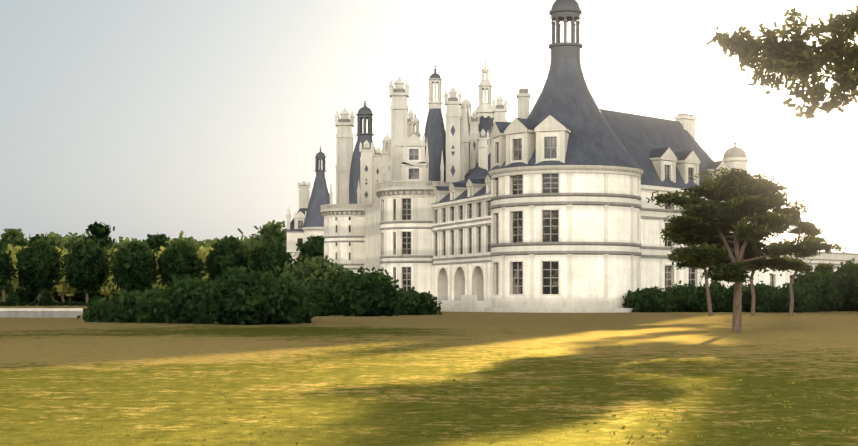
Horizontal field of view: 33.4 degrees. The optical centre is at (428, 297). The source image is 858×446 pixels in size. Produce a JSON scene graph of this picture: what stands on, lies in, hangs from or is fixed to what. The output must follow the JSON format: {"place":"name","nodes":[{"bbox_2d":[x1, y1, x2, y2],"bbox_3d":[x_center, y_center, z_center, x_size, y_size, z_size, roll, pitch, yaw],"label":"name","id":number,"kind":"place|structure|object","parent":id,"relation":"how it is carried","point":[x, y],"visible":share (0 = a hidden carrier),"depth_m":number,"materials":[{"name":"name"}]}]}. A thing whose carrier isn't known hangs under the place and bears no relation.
{"place":"outdoors","nodes":[
{"label":"outdoors","id":0,"kind":"place"},
{"bbox_2d":[0,301,857,445],"bbox_3d":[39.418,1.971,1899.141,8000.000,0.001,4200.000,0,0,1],"label":"ground","id":1,"kind":"structure","parent":0,"point":[630,359],"depth_m":33.82,"materials":[{"name":"green plant"}]},
{"bbox_2d":[0,308,82,317],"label":"garden wall","id":2,"kind":"structure","parent":1,"relation":"on","point":[40,312],"depth_m":138.34,"materials":[{"name":"stone"}]},
{"bbox_2d":[17,221,169,302],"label":"trees","id":3,"kind":"object","parent":1,"relation":"on","point":[100,233],"visible":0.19,"depth_m":472.55,"materials":[{"name":"green plant"}]},
{"bbox_2d":[6,244,252,301],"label":"background trees","id":4,"kind":"object","parent":1,"relation":"on","point":[62,286],"visible":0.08,"depth_m":451.45,"materials":[{"name":"green plant"}]},
{"bbox_2d":[0,220,286,302],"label":"forest trees","id":5,"kind":"object","parent":1,"relation":"on","point":[270,232],"visible":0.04,"depth_m":485.87,"materials":[{"name":"green plant"}]},
{"bbox_2d":[0,234,323,305],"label":"park trees","id":6,"kind":"object","parent":1,"relation":"on","point":[39,264],"visible":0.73,"depth_m":329.25,"materials":[{"name":"green plant"}]},
{"bbox_2d":[281,255,354,289],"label":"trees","id":7,"kind":"object","parent":1,"relation":"on","point":[312,273],"visible":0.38,"depth_m":170.60,"materials":[{"name":"green plant"}]},
{"bbox_2d":[3,28,852,331],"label":"tree trunks","id":8,"kind":"object","parent":1,"relation":"on","point":[737,300],"visible":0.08,"depth_m":80.44,"materials":[{"name":"brown plant"}]},
{"bbox_2d":[706,6,857,119],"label":"tree foliage","id":9,"kind":"object","parent":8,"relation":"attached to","point":[799,50],"visible":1,"depth_m":14.36,"materials":[{"name":"green plant"}]},
{"bbox_2d":[77,258,857,324],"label":"bushes","id":10,"kind":"object","parent":1,"relation":"on","point":[240,296],"visible":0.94,"depth_m":145.63,"materials":[{"name":"green plant"}]},
{"bbox_2d":[285,0,857,312],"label":"chateau","id":11,"kind":"structure","parent":1,"relation":"on","point":[543,206],"depth_m":202.71,"materials":[{"name":"stone"}]},
{"bbox_2d":[646,165,846,283],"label":"tree foliage","id":12,"kind":"object","parent":1,"relation":"on","point":[700,220],"visible":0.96,"depth_m":79.28,"materials":[{"name":"green plant"}]},
{"bbox_2d":[0,0,857,252],"label":"sky","id":13,"kind":"structure","parent":0,"point":[202,119],"materials":[{"name":"white"}]}
]}

